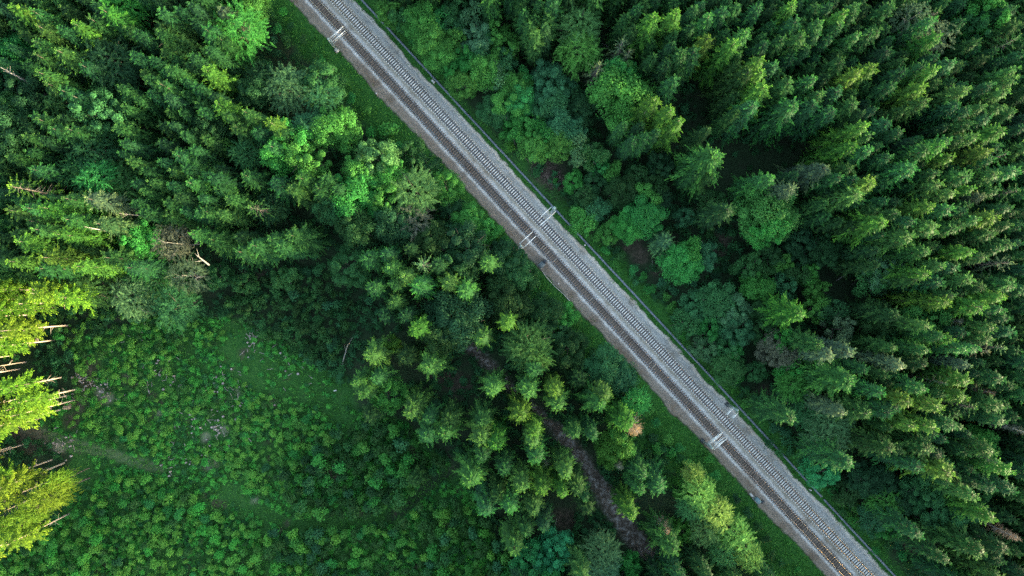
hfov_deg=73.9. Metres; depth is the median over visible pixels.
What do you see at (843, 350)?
spruce tree
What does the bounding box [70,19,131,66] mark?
spruce tree
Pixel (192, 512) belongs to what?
sapling
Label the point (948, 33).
bare topped tree
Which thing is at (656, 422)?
bush
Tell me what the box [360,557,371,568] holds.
sapling
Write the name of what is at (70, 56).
spruce tree
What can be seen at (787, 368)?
bare topped tree
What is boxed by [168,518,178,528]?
sapling
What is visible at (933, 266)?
spruce tree
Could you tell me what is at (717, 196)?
broadleaf tree
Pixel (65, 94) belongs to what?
spruce tree
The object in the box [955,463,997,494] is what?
spruce tree
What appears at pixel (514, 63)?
broadleaf tree
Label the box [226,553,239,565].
sapling
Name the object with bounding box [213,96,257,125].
spruce tree
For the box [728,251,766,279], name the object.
broadleaf tree
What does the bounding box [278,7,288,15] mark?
bush
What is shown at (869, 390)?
spruce tree
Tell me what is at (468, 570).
sapling
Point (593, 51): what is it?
feathery tree
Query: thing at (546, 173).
brushwood heap
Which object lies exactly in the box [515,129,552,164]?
broadleaf tree
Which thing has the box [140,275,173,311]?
feathery tree
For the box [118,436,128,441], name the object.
sapling
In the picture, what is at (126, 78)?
feathery tree
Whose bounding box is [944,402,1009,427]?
spruce tree
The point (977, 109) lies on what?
spruce tree
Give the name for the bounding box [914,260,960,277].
spruce tree
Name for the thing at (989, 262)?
spruce tree
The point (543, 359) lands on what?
feathery tree
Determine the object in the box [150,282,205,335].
feathery tree
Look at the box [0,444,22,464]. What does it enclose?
pine tree
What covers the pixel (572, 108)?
broadleaf tree
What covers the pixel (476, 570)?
sapling
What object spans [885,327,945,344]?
spruce tree
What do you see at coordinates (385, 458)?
sapling
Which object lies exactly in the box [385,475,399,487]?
sapling
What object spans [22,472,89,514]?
tree
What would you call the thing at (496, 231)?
broadleaf tree
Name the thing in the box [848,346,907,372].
spruce tree
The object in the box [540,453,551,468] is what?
spruce tree
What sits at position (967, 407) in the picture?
spruce tree
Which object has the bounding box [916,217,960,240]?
spruce tree
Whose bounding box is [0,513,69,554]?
pine tree
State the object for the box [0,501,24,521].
pine tree
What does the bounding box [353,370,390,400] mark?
spruce tree
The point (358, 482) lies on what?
sapling
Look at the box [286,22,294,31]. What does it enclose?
bush
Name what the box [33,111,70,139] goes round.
spruce tree
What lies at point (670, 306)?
bush
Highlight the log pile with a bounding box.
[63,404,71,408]
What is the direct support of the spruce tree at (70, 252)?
on the ground at (630, 534)
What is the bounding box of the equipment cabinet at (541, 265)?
[537,261,545,268]
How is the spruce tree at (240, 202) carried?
on the ground at (630, 534)
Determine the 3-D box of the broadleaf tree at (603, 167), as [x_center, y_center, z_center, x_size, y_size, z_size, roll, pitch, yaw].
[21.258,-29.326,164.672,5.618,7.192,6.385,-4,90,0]
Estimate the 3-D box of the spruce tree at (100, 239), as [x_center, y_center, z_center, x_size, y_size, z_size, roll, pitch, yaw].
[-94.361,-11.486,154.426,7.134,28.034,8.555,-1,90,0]
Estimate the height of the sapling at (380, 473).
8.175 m
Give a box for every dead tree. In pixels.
[614,458,623,468]
[623,413,643,435]
[656,515,669,534]
[938,315,965,325]
[965,385,994,395]
[970,416,1023,434]
[979,521,1020,540]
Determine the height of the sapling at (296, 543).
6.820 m
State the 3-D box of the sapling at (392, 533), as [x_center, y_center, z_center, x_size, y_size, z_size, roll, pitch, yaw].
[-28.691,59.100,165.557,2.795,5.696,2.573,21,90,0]
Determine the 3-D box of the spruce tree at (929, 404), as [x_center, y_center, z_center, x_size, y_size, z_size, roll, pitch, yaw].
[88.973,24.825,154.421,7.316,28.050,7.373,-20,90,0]
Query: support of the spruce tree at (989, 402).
on the ground at (630, 534)
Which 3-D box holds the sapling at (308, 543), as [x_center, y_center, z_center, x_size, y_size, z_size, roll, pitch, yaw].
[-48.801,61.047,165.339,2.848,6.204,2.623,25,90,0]
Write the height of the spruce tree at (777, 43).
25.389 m
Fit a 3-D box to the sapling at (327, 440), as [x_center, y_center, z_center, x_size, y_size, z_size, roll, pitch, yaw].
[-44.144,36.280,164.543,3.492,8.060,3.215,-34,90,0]
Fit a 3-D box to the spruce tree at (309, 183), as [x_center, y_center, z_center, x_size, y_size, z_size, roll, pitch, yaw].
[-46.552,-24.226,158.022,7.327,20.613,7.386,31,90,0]
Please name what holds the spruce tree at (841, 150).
on the ground at (630, 534)
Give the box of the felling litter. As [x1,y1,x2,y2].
[42,324,311,477]
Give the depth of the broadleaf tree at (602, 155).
159.19 m
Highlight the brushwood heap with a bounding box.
[525,158,563,189]
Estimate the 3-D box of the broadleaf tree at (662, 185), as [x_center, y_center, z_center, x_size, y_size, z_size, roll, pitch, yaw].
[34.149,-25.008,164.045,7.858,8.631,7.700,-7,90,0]
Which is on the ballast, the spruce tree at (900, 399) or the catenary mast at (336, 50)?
the catenary mast at (336, 50)
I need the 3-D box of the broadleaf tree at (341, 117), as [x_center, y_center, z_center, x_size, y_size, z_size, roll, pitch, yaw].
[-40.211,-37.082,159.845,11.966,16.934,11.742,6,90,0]
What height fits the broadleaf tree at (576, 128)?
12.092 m
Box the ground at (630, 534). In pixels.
[0,0,1021,575]
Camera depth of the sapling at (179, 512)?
164.95 m
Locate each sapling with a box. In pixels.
[0,567,6,575]
[9,563,21,575]
[19,546,30,556]
[37,534,51,545]
[46,537,57,549]
[46,547,57,556]
[46,555,58,565]
[53,332,65,341]
[69,508,80,518]
[70,570,80,575]
[77,553,91,565]
[78,516,90,527]
[79,569,89,575]
[82,523,93,536]
[88,541,102,554]
[89,530,104,546]
[95,507,106,516]
[98,516,109,524]
[107,482,120,491]
[110,565,122,575]
[111,557,123,566]
[113,421,122,431]
[116,498,129,507]
[117,441,128,451]
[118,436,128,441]
[126,432,138,440]
[138,510,152,520]
[139,473,151,484]
[139,539,149,549]
[140,445,150,454]
[143,497,155,509]
[143,546,152,556]
[147,537,159,548]
[150,523,161,533]
[150,557,160,568]
[152,512,165,522]
[157,488,165,499]
[158,536,167,549]
[162,506,174,517]
[166,571,174,575]
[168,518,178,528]
[172,508,184,520]
[180,492,190,502]
[187,506,197,516]
[188,494,197,505]
[193,501,206,514]
[195,525,207,536]
[199,513,209,523]
[201,457,209,466]
[206,525,219,535]
[209,510,221,522]
[209,533,220,543]
[213,549,225,561]
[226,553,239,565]
[228,537,239,550]
[235,564,248,573]
[240,295,250,305]
[247,570,252,575]
[248,276,259,285]
[248,469,257,479]
[248,529,262,538]
[249,554,262,564]
[255,318,265,329]
[260,462,270,472]
[262,546,275,558]
[263,533,273,547]
[267,528,278,538]
[269,286,280,297]
[269,561,280,575]
[271,537,285,551]
[272,330,281,338]
[274,468,292,481]
[274,552,285,563]
[276,431,283,443]
[282,418,293,427]
[282,476,293,488]
[282,489,295,504]
[284,429,292,439]
[284,534,293,544]
[284,552,295,564]
[285,528,298,541]
[287,290,298,301]
[288,346,297,355]
[288,450,299,459]
[289,536,302,549]
[292,484,303,495]
[293,499,307,515]
[293,541,307,554]
[294,473,304,485]
[294,552,304,565]
[298,455,312,466]
[299,323,311,333]
[301,414,310,423]
[302,476,314,488]
[303,486,314,495]
[303,537,313,547]
[304,463,317,474]
[305,494,314,505]
[305,527,315,540]
[306,552,316,565]
[309,561,319,575]
[310,320,320,329]
[310,453,325,467]
[311,443,322,455]
[311,489,320,500]
[311,506,326,521]
[311,526,324,542]
[311,543,322,555]
[312,314,324,324]
[313,277,323,287]
[313,535,325,544]
[314,465,325,477]
[314,497,326,510]
[315,359,326,371]
[315,570,329,575]
[316,562,329,574]
[317,549,328,558]
[319,473,333,487]
[321,299,333,310]
[321,445,332,458]
[322,460,333,472]
[323,432,335,446]
[325,282,333,291]
[325,342,336,352]
[325,558,337,568]
[326,524,337,535]
[327,479,342,495]
[327,494,339,504]
[329,428,343,439]
[330,533,340,545]
[331,299,342,310]
[331,335,339,345]
[331,460,345,473]
[331,570,339,575]
[332,443,342,453]
[336,472,348,482]
[337,311,348,320]
[339,450,352,462]
[342,441,353,452]
[342,488,353,499]
[344,496,358,512]
[345,456,356,469]
[347,557,360,567]
[350,503,360,518]
[350,546,362,557]
[351,444,361,456]
[353,478,365,487]
[354,460,366,470]
[356,439,369,454]
[356,491,367,503]
[356,527,366,539]
[358,429,368,439]
[358,569,369,575]
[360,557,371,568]
[361,420,372,430]
[362,501,371,512]
[362,523,375,534]
[363,450,374,461]
[365,486,377,499]
[366,493,380,507]
[368,475,382,489]
[370,431,380,444]
[371,442,385,456]
[372,417,381,429]
[372,425,387,438]
[372,467,386,481]
[372,506,381,516]
[378,453,391,466]
[381,420,393,432]
[381,441,396,456]
[382,492,393,504]
[384,462,396,474]
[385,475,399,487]
[387,422,399,438]
[387,529,398,538]
[390,450,399,461]
[391,488,405,507]
[392,437,409,452]
[395,460,412,478]
[395,535,406,547]
[398,476,409,489]
[398,517,410,529]
[400,451,416,466]
[406,486,415,496]
[407,551,417,561]
[409,438,419,448]
[417,518,429,530]
[420,471,430,481]
[420,568,433,575]
[423,559,434,569]
[426,543,438,554]
[427,530,436,543]
[427,552,438,562]
[428,462,439,476]
[434,456,447,468]
[434,525,448,537]
[437,499,449,509]
[437,566,449,575]
[438,507,450,519]
[439,533,451,545]
[440,550,451,567]
[446,527,457,537]
[448,545,458,555]
[449,517,460,527]
[450,496,460,508]
[452,506,461,518]
[464,564,473,575]
[468,526,478,539]
[472,567,480,575]
[473,536,485,548]
[474,548,484,559]
[478,527,489,537]
[479,517,491,529]
[487,570,501,575]
[491,539,501,553]
[492,560,504,573]
[499,537,508,549]
[500,550,510,564]
[505,564,514,575]
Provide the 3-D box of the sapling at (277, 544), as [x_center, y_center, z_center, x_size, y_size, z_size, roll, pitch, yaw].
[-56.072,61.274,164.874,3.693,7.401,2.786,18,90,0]
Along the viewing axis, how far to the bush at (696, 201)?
165.99 m
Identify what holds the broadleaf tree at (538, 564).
on the ground at (630, 534)
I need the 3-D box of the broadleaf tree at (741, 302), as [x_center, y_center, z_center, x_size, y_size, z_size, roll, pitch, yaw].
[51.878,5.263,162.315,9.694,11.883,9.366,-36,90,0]
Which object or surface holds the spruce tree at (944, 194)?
on the ground at (630, 534)
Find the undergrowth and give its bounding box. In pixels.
[0,0,1021,575]
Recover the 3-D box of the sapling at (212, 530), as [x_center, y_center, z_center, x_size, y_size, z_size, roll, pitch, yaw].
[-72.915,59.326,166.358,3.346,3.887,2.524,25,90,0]
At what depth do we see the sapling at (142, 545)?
165.20 m
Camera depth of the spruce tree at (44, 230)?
145.95 m
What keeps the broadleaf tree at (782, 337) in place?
on the ground at (630, 534)
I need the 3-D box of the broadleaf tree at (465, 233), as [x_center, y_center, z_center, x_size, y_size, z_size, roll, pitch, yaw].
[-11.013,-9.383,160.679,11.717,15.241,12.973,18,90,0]
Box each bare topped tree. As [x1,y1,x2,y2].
[150,222,197,263]
[164,251,212,296]
[395,199,435,242]
[774,343,800,370]
[879,1,931,43]
[899,19,960,59]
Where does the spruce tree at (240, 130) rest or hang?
on the ground at (630, 534)
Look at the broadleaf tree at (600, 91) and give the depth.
153.37 m
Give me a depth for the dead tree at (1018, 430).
150.15 m
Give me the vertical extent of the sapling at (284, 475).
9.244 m
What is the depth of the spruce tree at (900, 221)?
146.48 m
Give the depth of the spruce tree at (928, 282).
148.66 m
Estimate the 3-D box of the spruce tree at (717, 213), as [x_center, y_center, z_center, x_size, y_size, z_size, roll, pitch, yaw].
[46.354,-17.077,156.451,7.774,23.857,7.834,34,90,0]
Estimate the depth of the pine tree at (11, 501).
153.01 m
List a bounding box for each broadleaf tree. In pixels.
[0,11,32,48]
[0,30,36,72]
[0,66,32,96]
[0,90,35,129]
[0,101,50,161]
[0,147,32,181]
[4,73,62,114]
[67,83,138,139]
[116,218,164,261]
[121,300,149,323]
[191,116,237,153]
[206,263,234,290]
[221,136,247,159]
[227,272,256,294]
[233,75,274,113]
[235,0,272,22]
[259,136,302,177]
[270,265,298,290]
[272,117,315,165]
[282,138,332,181]
[297,57,346,106]
[310,105,362,153]
[310,194,341,225]
[327,242,371,288]
[329,169,389,217]
[333,202,383,247]
[340,154,378,191]
[353,138,405,184]
[365,182,406,217]
[370,373,409,415]
[371,201,421,247]
[372,151,409,193]
[373,0,401,30]
[383,334,402,353]
[388,6,412,33]
[398,135,426,171]
[400,0,443,40]
[411,20,448,61]
[413,151,444,177]
[414,218,450,257]
[420,316,462,357]
[421,39,458,75]
[421,285,495,352]
[428,4,452,34]
[429,169,465,206]
[435,196,463,219]
[438,241,482,283]
[439,55,469,86]
[440,219,490,272]
[441,0,473,29]
[441,15,470,38]
[441,27,469,57]
[445,62,481,100]
[450,43,482,73]
[450,200,485,230]
[458,0,485,27]
[461,22,489,59]
[467,29,498,59]
[468,54,506,92]
[474,217,504,245]
[475,92,509,131]
[483,60,509,93]
[484,17,512,48]
[485,263,520,298]
[486,284,534,329]
[487,28,520,64]
[487,235,509,261]
[490,86,522,121]
[492,239,532,281]
[495,256,534,291]
[496,43,518,72]
[499,70,534,102]
[499,109,525,142]
[502,83,536,121]
[508,535,549,575]
[512,103,545,139]
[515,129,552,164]
[516,64,533,86]
[522,267,540,293]
[527,291,565,328]
[529,58,562,92]
[531,85,568,122]
[531,119,553,145]
[531,536,560,575]
[532,64,577,111]
[537,106,573,143]
[537,526,573,569]
[539,315,575,349]
[540,123,580,163]
[540,550,564,575]
[547,300,580,327]
[548,325,589,368]
[553,83,582,111]
[557,114,587,147]
[562,167,583,194]
[563,132,594,167]
[564,553,595,575]
[566,90,598,126]
[568,205,598,237]
[570,183,601,212]
[578,138,611,171]
[580,195,614,224]
[581,342,627,387]
[582,167,608,195]
[585,60,657,132]
[590,155,609,176]
[592,219,623,245]
[593,426,633,470]
[594,56,641,98]
[600,358,639,394]
[601,159,622,183]
[601,174,642,210]
[608,427,636,457]
[609,211,644,245]
[612,379,638,398]
[615,549,642,575]
[622,193,669,240]
[622,391,647,419]
[623,163,648,189]
[634,182,662,205]
[640,168,671,196]
[646,149,674,185]
[655,241,704,285]
[667,474,692,499]
[670,308,699,339]
[670,517,695,545]
[671,207,697,228]
[676,234,701,263]
[677,286,714,323]
[686,333,716,362]
[692,315,724,342]
[693,279,741,324]
[694,188,727,216]
[699,241,717,272]
[707,334,738,363]
[709,352,747,386]
[714,291,753,331]
[718,309,755,346]
[724,341,744,359]
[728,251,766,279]
[731,182,798,242]
[738,271,775,306]
[738,273,776,301]
[740,207,794,250]
[741,295,774,325]
[742,360,769,383]
[749,318,776,345]
[754,328,798,367]
[755,239,785,267]
[760,260,777,278]
[762,199,802,241]
[763,327,793,353]
[767,379,804,405]
[768,271,797,301]
[770,252,794,274]
[772,349,805,377]
[780,241,810,271]
[783,264,812,288]
[784,222,816,259]
[796,364,822,396]
[797,453,840,490]
[799,262,819,288]
[799,278,831,299]
[802,293,830,324]
[803,233,843,269]
[810,294,850,329]
[819,311,856,344]
[830,475,861,507]
[843,460,881,499]
[849,299,899,340]
[851,269,887,297]
[856,250,911,297]
[856,502,889,532]
[862,460,900,500]
[870,324,899,356]
[880,516,904,539]
[886,476,922,515]
[897,473,945,513]
[898,301,952,335]
[898,314,944,350]
[909,488,958,533]
[934,9,1009,54]
[938,0,1011,44]
[939,489,990,530]
[947,484,985,514]
[955,423,1001,458]
[959,455,999,481]
[969,477,1002,502]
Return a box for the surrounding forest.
[0,0,1023,575]
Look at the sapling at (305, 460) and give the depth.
163.18 m
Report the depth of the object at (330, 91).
156.91 m
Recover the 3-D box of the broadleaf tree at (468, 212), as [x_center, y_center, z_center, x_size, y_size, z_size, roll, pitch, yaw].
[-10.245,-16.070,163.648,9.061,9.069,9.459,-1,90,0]
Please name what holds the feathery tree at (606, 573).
on the ground at (630, 534)
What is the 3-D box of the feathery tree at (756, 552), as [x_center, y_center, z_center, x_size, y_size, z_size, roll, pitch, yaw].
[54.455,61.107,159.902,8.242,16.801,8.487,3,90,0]
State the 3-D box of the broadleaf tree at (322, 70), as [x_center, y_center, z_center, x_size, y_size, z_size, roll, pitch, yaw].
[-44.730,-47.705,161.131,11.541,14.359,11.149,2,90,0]
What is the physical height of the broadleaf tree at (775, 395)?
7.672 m
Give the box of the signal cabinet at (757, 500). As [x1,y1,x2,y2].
[752,497,761,503]
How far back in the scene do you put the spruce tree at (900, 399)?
145.14 m
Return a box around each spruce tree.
[4,201,64,224]
[5,173,72,202]
[5,250,63,274]
[13,232,72,256]
[20,198,101,222]
[25,215,82,230]
[28,161,93,192]
[29,7,81,39]
[30,221,107,244]
[31,37,85,62]
[32,49,89,84]
[33,67,105,95]
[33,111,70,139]
[34,21,89,59]
[34,254,118,284]
[36,200,107,226]
[36,244,109,274]
[42,80,103,119]
[47,123,110,158]
[52,225,123,250]
[53,44,123,97]
[57,83,115,124]
[60,191,132,216]
[61,211,124,236]
[64,122,124,153]
[69,89,127,124]
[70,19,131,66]
[71,255,142,280]
[78,60,142,97]
[82,189,149,221]
[86,13,146,53]
[94,209,166,245]
[98,3,154,54]
[98,245,160,272]
[107,15,158,52]
[123,251,190,283]
[156,79,190,109]
[172,148,211,174]
[185,175,219,197]
[187,225,231,253]
[200,200,248,231]
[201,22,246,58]
[201,63,245,99]
[208,229,242,261]
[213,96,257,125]
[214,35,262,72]
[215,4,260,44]
[224,188,267,220]
[229,120,267,150]
[233,242,278,269]
[241,169,274,197]
[242,106,275,130]
[245,200,278,225]
[247,233,286,267]
[263,115,294,141]
[264,138,302,172]
[266,229,295,261]
[267,173,298,209]
[273,235,311,260]
[285,219,331,260]
[287,180,315,211]
[295,170,320,194]
[312,182,335,209]
[350,365,376,390]
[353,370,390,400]
[363,331,397,369]
[381,257,409,278]
[396,264,427,289]
[401,379,438,422]
[408,268,441,301]
[408,313,433,340]
[414,254,435,274]
[415,415,439,447]
[416,343,455,381]
[431,402,469,443]
[435,271,460,294]
[451,442,492,488]
[455,275,485,307]
[464,404,503,447]
[468,396,501,427]
[470,478,500,517]
[471,319,498,349]
[476,366,512,399]
[478,250,502,277]
[485,414,510,452]
[496,308,518,332]
[498,474,521,515]
[500,513,527,556]
[503,386,536,423]
[507,457,533,492]
[510,370,542,401]
[516,435,549,464]
[519,414,544,449]
[520,412,544,436]
[523,457,556,495]
[538,376,571,413]
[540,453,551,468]
[541,370,564,399]
[547,441,576,480]
[549,467,571,498]
[575,376,614,413]
[579,60,605,90]
[587,377,613,402]
[602,397,638,432]
[604,35,629,61]
[609,481,639,521]
[616,444,649,481]
[622,11,662,62]
[622,48,634,61]
[628,94,662,131]
[636,508,682,558]
[639,453,667,496]
[643,104,675,143]
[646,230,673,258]
[647,117,685,154]
[651,46,690,87]
[652,8,682,52]
[664,140,724,200]
[670,45,701,93]
[677,12,714,47]
[684,33,714,77]
[690,198,735,232]
[692,37,740,89]
[698,65,752,117]
[705,98,760,149]
[706,27,751,72]
[711,79,772,137]
[724,169,775,203]
[725,56,765,89]
[728,2,763,36]
[734,96,803,149]
[735,39,770,68]
[737,68,766,102]
[737,388,797,424]
[742,33,786,66]
[745,178,798,206]
[747,290,808,332]
[755,0,797,32]
[757,75,794,111]
[759,59,779,84]
[763,324,824,354]
[765,29,809,63]
[767,14,801,48]
[773,97,820,141]
[773,160,830,199]
[782,105,836,145]
[784,355,857,400]
[785,73,817,98]
[786,17,824,46]
[788,332,836,364]
[789,30,821,70]
[790,422,855,474]
[793,89,826,119]
[793,171,844,203]
[794,183,866,227]
[797,140,859,167]
[800,388,847,418]
[802,55,846,87]
[803,19,844,60]
[803,174,858,202]
[806,96,860,139]
[806,119,871,156]
[808,84,842,123]
[809,334,856,360]
[810,144,873,171]
[810,160,856,187]
[814,208,888,248]
[817,66,862,102]
[818,8,848,38]
[819,30,861,57]
[821,131,875,153]
[822,389,873,424]
[825,9,858,48]
[829,420,897,458]
[830,173,876,200]
[834,25,883,61]
[834,62,878,96]
[837,28,874,60]
[839,295,903,329]
[839,375,885,399]
[840,390,896,420]
[846,150,894,175]
[847,225,917,260]
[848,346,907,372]
[852,80,897,108]
[853,46,895,69]
[853,115,891,143]
[853,159,920,197]
[854,260,931,288]
[855,439,925,473]
[857,65,907,91]
[861,269,921,296]
[861,378,913,409]
[861,497,925,540]
[862,125,904,153]
[862,396,901,413]
[863,141,932,172]
[865,241,930,266]
[865,333,931,357]
[871,206,900,228]
[873,81,928,111]
[874,179,944,202]
[874,312,933,335]
[875,63,941,107]
[876,409,918,432]
[876,426,934,459]
[877,60,927,87]
[877,95,932,127]
[877,289,952,312]
[878,409,939,434]
[879,213,917,242]
[879,513,951,564]
[881,353,927,372]
[882,446,959,482]
[883,15,937,52]
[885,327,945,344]
[886,168,942,184]
[886,273,945,295]
[886,370,929,397]
[888,217,941,242]
[889,138,947,162]
[889,196,935,230]
[889,285,957,303]
[890,6,941,45]
[892,29,942,68]
[897,392,945,414]
[898,99,961,134]
[899,369,948,386]
[901,361,973,389]
[902,57,957,87]
[902,406,957,432]
[903,257,946,274]
[904,83,972,126]
[904,118,974,144]
[904,188,958,204]
[907,507,987,560]
[908,370,969,405]
[909,470,980,502]
[910,201,955,221]
[912,351,972,370]
[913,340,970,358]
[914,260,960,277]
[914,295,989,321]
[916,167,974,189]
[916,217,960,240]
[916,338,981,357]
[917,133,952,156]
[917,240,976,262]
[918,152,956,170]
[919,488,999,524]
[920,324,956,346]
[921,101,986,129]
[921,131,980,157]
[922,132,966,158]
[922,183,976,204]
[923,217,965,239]
[923,271,976,292]
[924,212,982,236]
[924,316,970,340]
[925,246,989,270]
[926,314,997,333]
[930,396,978,415]
[932,145,994,170]
[932,204,967,221]
[933,303,1006,317]
[933,365,1006,387]
[934,112,993,137]
[934,226,995,247]
[937,80,996,109]
[937,277,988,295]
[938,446,1016,478]
[940,418,998,460]
[942,312,1012,326]
[942,327,995,346]
[942,338,990,356]
[943,241,1003,256]
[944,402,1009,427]
[945,386,1006,414]
[946,191,987,206]
[947,520,1011,556]
[951,123,1007,152]
[953,168,1002,190]
[953,218,1014,236]
[954,290,1005,307]
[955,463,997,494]
[956,156,997,174]
[956,449,1000,466]
[958,199,1015,215]
[959,87,1010,107]
[959,209,1001,234]
[959,256,1016,274]
[960,147,1010,169]
[966,237,1016,256]
[966,284,1006,300]
[967,100,1007,122]
[969,164,1022,190]
[970,268,1016,293]
[971,341,1006,355]
[976,184,1020,207]
[980,31,1021,57]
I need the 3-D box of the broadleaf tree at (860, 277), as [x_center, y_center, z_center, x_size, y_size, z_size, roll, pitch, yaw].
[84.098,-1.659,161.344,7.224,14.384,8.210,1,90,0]
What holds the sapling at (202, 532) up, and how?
on the ground at (630, 534)
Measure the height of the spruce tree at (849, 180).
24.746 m
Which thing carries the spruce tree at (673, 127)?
on the ground at (630, 534)
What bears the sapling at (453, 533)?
on the ground at (630, 534)
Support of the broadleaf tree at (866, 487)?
on the ground at (630, 534)
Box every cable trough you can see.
[361,0,821,496]
[823,499,895,575]
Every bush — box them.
[266,8,274,19]
[272,23,281,33]
[272,49,281,58]
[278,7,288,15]
[281,35,290,48]
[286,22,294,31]
[294,265,301,273]
[298,65,308,73]
[301,266,313,277]
[309,251,318,258]
[311,53,320,61]
[312,262,325,276]
[317,53,325,62]
[325,234,335,244]
[335,102,345,111]
[341,78,349,89]
[347,92,355,103]
[361,105,371,114]
[366,126,376,136]
[378,122,399,138]
[392,141,402,152]
[504,141,514,152]
[529,168,540,177]
[549,187,561,198]
[588,347,596,356]
[600,246,609,253]
[609,258,618,268]
[615,249,626,259]
[629,264,638,275]
[639,271,648,280]
[642,405,654,416]
[643,284,656,293]
[643,448,652,457]
[650,418,660,429]
[651,442,661,455]
[656,277,667,286]
[656,458,664,467]
[662,292,671,300]
[662,433,673,446]
[666,301,676,312]
[666,447,676,458]
[667,471,676,480]
[668,285,678,296]
[674,442,685,451]
[683,458,692,470]
[688,278,698,288]
[694,199,702,206]
[704,453,714,463]
[708,470,720,482]
[711,271,722,281]
[715,225,725,236]
[716,483,726,494]
[729,282,738,292]
[732,493,740,504]
[740,398,750,408]
[742,386,750,394]
[743,507,753,518]
[752,521,763,531]
[760,533,771,542]
[763,438,774,448]
[766,549,776,562]
[768,421,782,433]
[773,447,785,457]
[779,427,791,437]
[786,444,793,456]
[794,566,800,572]
[796,456,805,466]
[826,486,837,496]
[838,508,847,516]
[848,515,858,526]
[851,502,859,514]
[871,546,879,555]
[883,539,893,548]
[896,550,907,561]
[902,560,911,569]
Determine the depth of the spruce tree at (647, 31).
149.37 m
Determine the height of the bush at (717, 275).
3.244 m
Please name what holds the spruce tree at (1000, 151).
on the ground at (630, 534)
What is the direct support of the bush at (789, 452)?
on the ground at (630, 534)
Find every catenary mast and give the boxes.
[327,26,344,52]
[518,232,535,248]
[540,206,555,225]
[700,431,726,449]
[725,402,738,417]
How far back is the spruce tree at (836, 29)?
146.58 m
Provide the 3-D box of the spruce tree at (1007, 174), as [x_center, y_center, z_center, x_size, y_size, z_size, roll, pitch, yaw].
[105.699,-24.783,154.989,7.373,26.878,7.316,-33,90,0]
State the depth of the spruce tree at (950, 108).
152.58 m
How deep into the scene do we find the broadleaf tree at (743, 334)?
159.47 m
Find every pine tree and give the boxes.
[0,278,48,303]
[0,297,53,322]
[0,308,27,324]
[0,315,67,346]
[0,335,54,357]
[0,360,26,366]
[0,368,61,398]
[0,379,39,401]
[0,393,69,418]
[0,399,57,424]
[0,407,60,434]
[0,418,40,445]
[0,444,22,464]
[0,459,52,486]
[0,459,64,499]
[0,481,48,512]
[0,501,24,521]
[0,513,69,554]
[0,543,7,559]
[5,398,74,423]
[9,385,77,411]
[11,293,65,318]
[26,277,78,306]
[53,282,116,315]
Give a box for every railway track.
[308,0,852,575]
[329,0,874,575]
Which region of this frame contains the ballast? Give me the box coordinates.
[289,0,889,575]
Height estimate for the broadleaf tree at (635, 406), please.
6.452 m
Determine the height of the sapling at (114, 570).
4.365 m
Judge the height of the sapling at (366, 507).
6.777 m
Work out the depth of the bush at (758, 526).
165.84 m
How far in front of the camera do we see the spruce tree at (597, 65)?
155.15 m
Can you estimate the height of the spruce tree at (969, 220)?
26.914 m
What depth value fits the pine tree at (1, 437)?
154.19 m
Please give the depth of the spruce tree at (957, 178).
146.06 m
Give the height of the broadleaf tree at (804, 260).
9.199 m
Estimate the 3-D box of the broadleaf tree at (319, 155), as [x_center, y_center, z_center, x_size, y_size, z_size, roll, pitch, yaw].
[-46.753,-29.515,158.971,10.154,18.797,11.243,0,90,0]
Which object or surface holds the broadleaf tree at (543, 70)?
on the ground at (630, 534)
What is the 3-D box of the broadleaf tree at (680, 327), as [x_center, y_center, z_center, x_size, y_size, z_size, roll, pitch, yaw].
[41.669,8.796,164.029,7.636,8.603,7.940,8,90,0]
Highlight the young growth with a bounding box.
[0,274,515,575]
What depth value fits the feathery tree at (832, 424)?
156.07 m
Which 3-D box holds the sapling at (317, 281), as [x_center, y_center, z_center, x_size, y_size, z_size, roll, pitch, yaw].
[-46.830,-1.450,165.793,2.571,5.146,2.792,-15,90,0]
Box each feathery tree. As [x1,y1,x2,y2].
[0,129,48,165]
[0,508,52,545]
[7,490,64,530]
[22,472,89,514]
[35,86,81,116]
[40,465,89,494]
[57,151,106,192]
[64,129,125,170]
[69,273,120,310]
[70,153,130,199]
[78,30,148,98]
[90,0,158,25]
[103,157,148,210]
[109,273,164,321]
[120,258,171,297]
[124,100,149,127]
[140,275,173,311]
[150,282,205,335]
[153,13,206,56]
[161,33,203,67]
[211,0,275,66]
[226,136,267,171]
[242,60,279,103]
[253,189,291,231]
[262,61,319,116]
[290,110,325,153]
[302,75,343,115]
[306,194,333,223]
[387,164,442,220]
[499,316,557,371]
[520,338,556,371]
[551,2,602,55]
[553,25,603,80]
[577,523,624,575]
[584,545,623,575]
[621,385,651,415]
[645,183,671,210]
[674,468,719,518]
[674,491,705,523]
[680,459,705,484]
[687,511,722,549]
[692,491,734,533]
[705,537,738,570]
[711,512,756,554]
[731,536,764,572]
[772,365,809,404]
[785,389,824,428]
[797,410,856,456]
[801,393,856,447]
[860,483,904,517]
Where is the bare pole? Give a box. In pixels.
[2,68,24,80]
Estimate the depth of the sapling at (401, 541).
163.80 m
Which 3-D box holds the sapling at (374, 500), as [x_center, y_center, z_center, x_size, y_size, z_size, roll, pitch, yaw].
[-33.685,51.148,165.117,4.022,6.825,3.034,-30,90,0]
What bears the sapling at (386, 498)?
on the ground at (630, 534)
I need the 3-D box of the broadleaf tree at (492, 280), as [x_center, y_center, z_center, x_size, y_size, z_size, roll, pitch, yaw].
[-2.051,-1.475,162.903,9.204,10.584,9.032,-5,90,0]
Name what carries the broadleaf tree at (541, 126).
on the ground at (630, 534)
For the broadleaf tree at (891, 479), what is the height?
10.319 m
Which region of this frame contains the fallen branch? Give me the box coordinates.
[195,251,209,265]
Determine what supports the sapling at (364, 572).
on the ground at (630, 534)
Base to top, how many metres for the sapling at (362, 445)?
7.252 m

